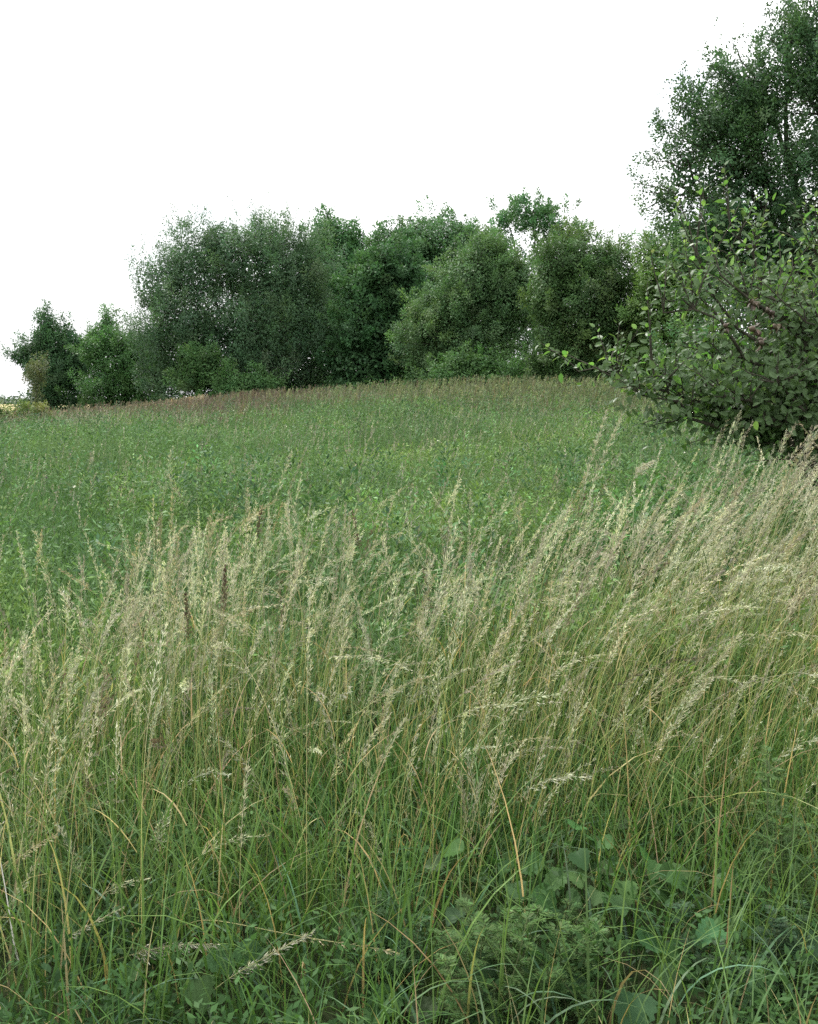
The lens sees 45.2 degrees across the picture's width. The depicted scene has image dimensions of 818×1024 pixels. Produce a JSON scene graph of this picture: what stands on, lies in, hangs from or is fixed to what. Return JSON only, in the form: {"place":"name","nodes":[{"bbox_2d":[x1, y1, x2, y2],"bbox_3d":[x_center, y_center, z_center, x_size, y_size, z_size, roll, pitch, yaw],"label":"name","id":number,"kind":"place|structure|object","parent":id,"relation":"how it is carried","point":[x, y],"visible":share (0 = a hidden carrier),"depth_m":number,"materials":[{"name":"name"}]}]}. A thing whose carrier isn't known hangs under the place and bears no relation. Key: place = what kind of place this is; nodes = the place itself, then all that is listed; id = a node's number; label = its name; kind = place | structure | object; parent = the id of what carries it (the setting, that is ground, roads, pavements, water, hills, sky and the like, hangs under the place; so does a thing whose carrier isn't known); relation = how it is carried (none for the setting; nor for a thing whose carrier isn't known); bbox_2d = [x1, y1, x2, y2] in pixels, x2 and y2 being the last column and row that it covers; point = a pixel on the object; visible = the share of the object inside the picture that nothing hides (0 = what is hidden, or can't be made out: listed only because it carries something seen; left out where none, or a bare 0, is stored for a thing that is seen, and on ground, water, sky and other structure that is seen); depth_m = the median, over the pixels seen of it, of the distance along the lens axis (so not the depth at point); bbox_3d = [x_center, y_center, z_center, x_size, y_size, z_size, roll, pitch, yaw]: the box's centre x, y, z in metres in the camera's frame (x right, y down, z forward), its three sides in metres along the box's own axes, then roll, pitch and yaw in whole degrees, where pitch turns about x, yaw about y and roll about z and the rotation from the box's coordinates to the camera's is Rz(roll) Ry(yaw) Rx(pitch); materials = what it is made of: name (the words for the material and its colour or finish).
{"place":"outdoors","nodes":[
{"label":"outdoors","id":0,"kind":"place"},
{"bbox_2d":[0,404,88,410],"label":"field","id":1,"kind":"structure","parent":0,"point":[16,405],"depth_m":375.29,"materials":[{"name":"plant"}]},
{"bbox_2d":[6,366,684,416],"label":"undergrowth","id":2,"kind":"object","parent":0,"point":[441,383],"visible":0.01,"depth_m":39.26,"materials":[{"name":"green plant"}]},
{"bbox_2d":[0,396,794,582],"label":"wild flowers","id":3,"kind":"object","parent":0,"point":[371,448],"visible":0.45,"depth_m":16.10,"materials":[{"name":"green plant"}]},
{"bbox_2d":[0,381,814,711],"bbox_3d":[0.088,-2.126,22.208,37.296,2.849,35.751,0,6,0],"label":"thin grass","id":4,"kind":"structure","parent":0,"point":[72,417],"depth_m":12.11,"materials":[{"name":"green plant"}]},
{"bbox_2d":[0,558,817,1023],"bbox_3d":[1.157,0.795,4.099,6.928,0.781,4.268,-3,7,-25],"label":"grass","id":5,"kind":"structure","parent":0,"point":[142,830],"depth_m":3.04,"materials":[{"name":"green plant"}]},
{"bbox_2d":[0,399,817,1023],"bbox_3d":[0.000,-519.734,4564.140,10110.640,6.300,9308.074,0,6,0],"label":"ground","id":6,"kind":"structure","parent":0,"point":[328,1015],"depth_m":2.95,"materials":[{"name":"green plant"}]},
{"bbox_2d":[1,864,42,1002],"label":"dead stalk","id":7,"kind":"object","parent":6,"relation":"on","point":[9,918],"visible":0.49,"depth_m":2.59,"materials":[{"name":"beige plant"}]},
{"bbox_2d":[0,395,51,424],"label":"hedge bush","id":8,"kind":"object","parent":6,"relation":"on","point":[26,407],"visible":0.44,"depth_m":35.60,"materials":[{"name":"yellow plant"}]},
{"bbox_2d":[21,350,49,405],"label":"dry shrub","id":9,"kind":"object","parent":6,"relation":"on","point":[35,366],"visible":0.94,"depth_m":53.28,"materials":[{"name":"green plant"}]},
{"bbox_2d":[0,299,102,411],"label":"tree","id":10,"kind":"object","parent":6,"relation":"on","point":[51,340],"visible":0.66,"depth_m":56.56,"materials":[{"name":"green plant"}]},
{"bbox_2d":[5,906,124,991],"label":"grass stalk","id":11,"kind":"object","parent":6,"relation":"on","point":[109,915],"depth_m":2.54,"materials":[{"name":"plant"}]},
{"bbox_2d":[0,395,176,403],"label":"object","id":12,"kind":"object","parent":6,"relation":"on","point":[13,397],"visible":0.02,"depth_m":607.83,"materials":[{"name":"green plant"}]},
{"bbox_2d":[54,301,174,409],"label":"thorn bush","id":13,"kind":"object","parent":6,"relation":"on","point":[113,380],"visible":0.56,"depth_m":54.42,"materials":[{"name":"green plant"}]},
{"bbox_2d":[77,942,219,979],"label":"grass stalk","id":14,"kind":"object","parent":6,"relation":"on","point":[146,953],"depth_m":2.55,"materials":[{"name":"plant"}]},
{"bbox_2d":[183,592,201,840],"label":"seed stalk","id":15,"kind":"object","parent":6,"relation":"on","point":[185,613],"visible":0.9,"depth_m":3.37,"materials":[{"name":"brown plant"}]},
{"bbox_2d":[122,937,264,1014],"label":"broad leaf plant","id":16,"kind":"object","parent":6,"relation":"on","point":[209,982],"visible":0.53,"depth_m":2.53,"materials":[{"name":"green plant"}]},
{"bbox_2d":[156,334,238,404],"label":"light bush","id":17,"kind":"object","parent":6,"relation":"on","point":[194,377],"visible":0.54,"depth_m":43.99,"materials":[{"name":"green plant"}]},
{"bbox_2d":[220,564,228,852],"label":"seed stalk","id":18,"kind":"object","parent":6,"relation":"on","point":[224,582],"visible":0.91,"depth_m":3.25,"materials":[{"name":"brown plant"}]},
{"bbox_2d":[106,191,347,402],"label":"willow tree","id":19,"kind":"object","parent":6,"relation":"on","point":[243,337],"visible":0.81,"depth_m":45.96,"materials":[{"name":"green plant"}]},
{"bbox_2d":[177,929,313,1021],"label":"grass stalk","id":20,"kind":"object","parent":6,"relation":"on","point":[281,948],"depth_m":2.44,"materials":[{"name":"plant"}]},
{"bbox_2d":[205,357,291,396],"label":"bush","id":21,"kind":"object","parent":6,"relation":"on","point":[243,382],"visible":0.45,"depth_m":43.22,"materials":[{"name":"green plant"}]},
{"bbox_2d":[245,506,262,707],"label":"seed stalk","id":22,"kind":"object","parent":6,"relation":"on","point":[258,528],"visible":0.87,"depth_m":4.04,"materials":[{"name":"brown plant"}]},
{"bbox_2d":[169,920,399,954],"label":"grass stalk","id":23,"kind":"object","parent":6,"relation":"on","point":[386,951],"depth_m":2.54,"materials":[{"name":"plant"}]},
{"bbox_2d":[221,202,368,386],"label":"tufted tree","id":24,"kind":"object","parent":6,"relation":"on","point":[351,239],"visible":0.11,"depth_m":59.66,"materials":[{"name":"green plant"}]},
{"bbox_2d":[351,511,374,716],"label":"seed stalk","id":25,"kind":"object","parent":6,"relation":"on","point":[354,518],"visible":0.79,"depth_m":4.04,"materials":[{"name":"brown plant"}]},
{"bbox_2d":[311,229,442,393],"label":"maple tree","id":26,"kind":"object","parent":6,"relation":"on","point":[371,306],"visible":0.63,"depth_m":44.15,"materials":[{"name":"green plant"}]},
{"bbox_2d":[0,373,772,439],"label":"brown grass","id":27,"kind":"structure","parent":6,"relation":"on","point":[245,396],"depth_m":29.90,"materials":[{"name":"brown plant"}]},
{"bbox_2d":[343,889,433,999],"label":"feathery plant","id":28,"kind":"object","parent":6,"relation":"on","point":[401,957],"visible":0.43,"depth_m":2.62,"materials":[{"name":"green plant"}]},
{"bbox_2d":[0,670,817,1023],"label":"ground weeds","id":29,"kind":"object","parent":6,"relation":"on","point":[670,1018],"visible":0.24,"depth_m":2.72,"materials":[{"name":"green plant"}]},
{"bbox_2d":[0,381,817,773],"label":"meadow grass","id":30,"kind":"structure","parent":6,"relation":"on","point":[292,449],"depth_m":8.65,"materials":[{"name":"green plant"}]},
{"bbox_2d":[339,194,504,356],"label":"round tree","id":31,"kind":"object","parent":6,"relation":"on","point":[429,249],"visible":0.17,"depth_m":49.76,"materials":[{"name":"green plant"}]},
{"bbox_2d":[364,928,499,1023],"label":"broad leaf plant","id":32,"kind":"object","parent":6,"relation":"on","point":[426,1003],"visible":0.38,"depth_m":2.50,"materials":[{"name":"green plant"}]},
{"bbox_2d":[384,220,539,395],"bbox_3d":[2.610,-7.962,40.347,7.315,7.640,4.700,0,6,0],"label":"hawthorn bush","id":33,"kind":"object","parent":6,"relation":"on","point":[492,275],"visible":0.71,"depth_m":39.34,"materials":[{"name":"green plant"}]},
{"bbox_2d":[412,338,525,395],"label":"bramble bush","id":34,"kind":"object","parent":6,"relation":"on","point":[462,365],"visible":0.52,"depth_m":37.14,"materials":[{"name":"green plant"}]},
{"bbox_2d":[428,888,552,1023],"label":"feathery plant","id":35,"kind":"object","parent":6,"relation":"on","point":[515,932],"visible":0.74,"depth_m":2.50,"materials":[{"name":"green plant"}]},
{"bbox_2d":[420,836,582,941],"bbox_3d":[0.265,1.146,2.884,0.476,0.313,0.383,0,6,0],"label":"broad leaf plant","id":36,"kind":"object","parent":6,"relation":"on","point":[453,911],"visible":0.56,"depth_m":2.86,"materials":[{"name":"green plant"}]},
{"bbox_2d":[470,186,597,364],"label":"ash tree","id":37,"kind":"object","parent":6,"relation":"on","point":[529,217],"visible":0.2,"depth_m":61.61,"materials":[{"name":"green plant"}]},
{"bbox_2d":[493,819,628,907],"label":"broad leaf plant","id":38,"kind":"object","parent":6,"relation":"on","point":[577,858],"visible":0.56,"depth_m":2.99,"materials":[{"name":"green plant"}]},
{"bbox_2d":[524,898,611,1023],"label":"feathery plant","id":39,"kind":"object","parent":6,"relation":"on","point":[575,955],"visible":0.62,"depth_m":2.54,"materials":[{"name":"green plant"}]},
{"bbox_2d":[553,409,609,647],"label":"grass stalk","id":40,"kind":"object","parent":6,"relation":"on","point":[596,441],"depth_m":4.50,"materials":[{"name":"beige plant"}]},
{"bbox_2d":[553,413,623,684],"bbox_3d":[0.810,0.329,4.586,0.339,1.577,0.074,2,7,16],"label":"grass stalk","id":41,"kind":"object","parent":6,"relation":"on","point":[612,436],"depth_m":4.50,"materials":[{"name":"beige plant"}]},
{"bbox_2d":[516,215,663,388],"bbox_3d":[6.922,-7.318,36.218,5.796,7.232,5.025,3,7,28],"label":"olive bush","id":42,"kind":"object","parent":6,"relation":"on","point":[575,273],"visible":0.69,"depth_m":35.57,"materials":[{"name":"green plant"}]},
{"bbox_2d":[522,834,697,947],"bbox_3d":[0.582,1.152,2.904,0.439,0.296,0.415,-5,8,-36],"label":"broad leaf plant","id":43,"kind":"object","parent":6,"relation":"on","point":[596,897],"visible":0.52,"depth_m":2.85,"materials":[{"name":"green leaf"}]},
{"bbox_2d":[600,460,655,767],"bbox_3d":[0.899,0.479,4.093,0.225,1.397,0.062,4,8,34],"label":"grass stalk","id":44,"kind":"object","parent":6,"relation":"on","point":[646,465],"depth_m":4.00,"materials":[{"name":"beige plant"}]},
{"bbox_2d":[557,927,704,1023],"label":"broad leaf plant","id":45,"kind":"object","parent":6,"relation":"on","point":[650,1009],"visible":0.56,"depth_m":2.53,"materials":[{"name":"green leaf"}]},
{"bbox_2d":[597,801,736,918],"bbox_3d":[0.820,1.126,3.077,0.428,0.309,0.433,3,7,25],"label":"broad leaf plant","id":46,"kind":"object","parent":6,"relation":"on","point":[652,865],"visible":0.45,"depth_m":3.04,"materials":[{"name":"green plant"}]},
{"bbox_2d":[535,160,817,486],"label":"apple tree","id":47,"kind":"object","parent":6,"relation":"on","point":[786,377],"visible":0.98,"depth_m":6.65,"materials":[{"name":"green plant"}]},
{"bbox_2d":[613,217,809,386],"bbox_3d":[11.961,-6.961,34.487,10.015,6.922,4.748,0,6,0],"label":"leaning bush","id":48,"kind":"object","parent":6,"relation":"on","point":[643,278],"visible":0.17,"depth_m":33.75,"materials":[{"name":"green plant"}]},
{"bbox_2d":[626,0,817,417],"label":"tall tree","id":49,"kind":"object","parent":6,"relation":"on","point":[742,125],"visible":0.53,"depth_m":23.54,"materials":[{"name":"green plant"}]},
{"bbox_2d":[664,899,816,1022],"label":"feathery plant","id":50,"kind":"object","parent":6,"relation":"on","point":[780,925],"visible":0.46,"depth_m":2.55,"materials":[{"name":"green plant"}]},
{"bbox_2d":[686,915,817,999],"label":"broad leaf plant","id":51,"kind":"object","parent":6,"relation":"on","point":[701,927],"visible":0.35,"depth_m":2.60,"materials":[{"name":"green plant"}]},
{"bbox_2d":[740,745,817,928],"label":"feathery plant","id":52,"kind":"object","parent":6,"relation":"on","point":[786,829],"visible":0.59,"depth_m":2.82,"materials":[{"name":"green plant"}]},
{"bbox_2d":[0,759,817,1023],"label":"arching grass","id":53,"kind":"structure","parent":0,"point":[758,966],"depth_m":2.71,"materials":[{"name":"green plant"}]},
{"bbox_2d":[0,0,817,398],"label":"sky","id":54,"kind":"structure","parent":0,"point":[112,112],"materials":[{"name":"white"}]}
]}

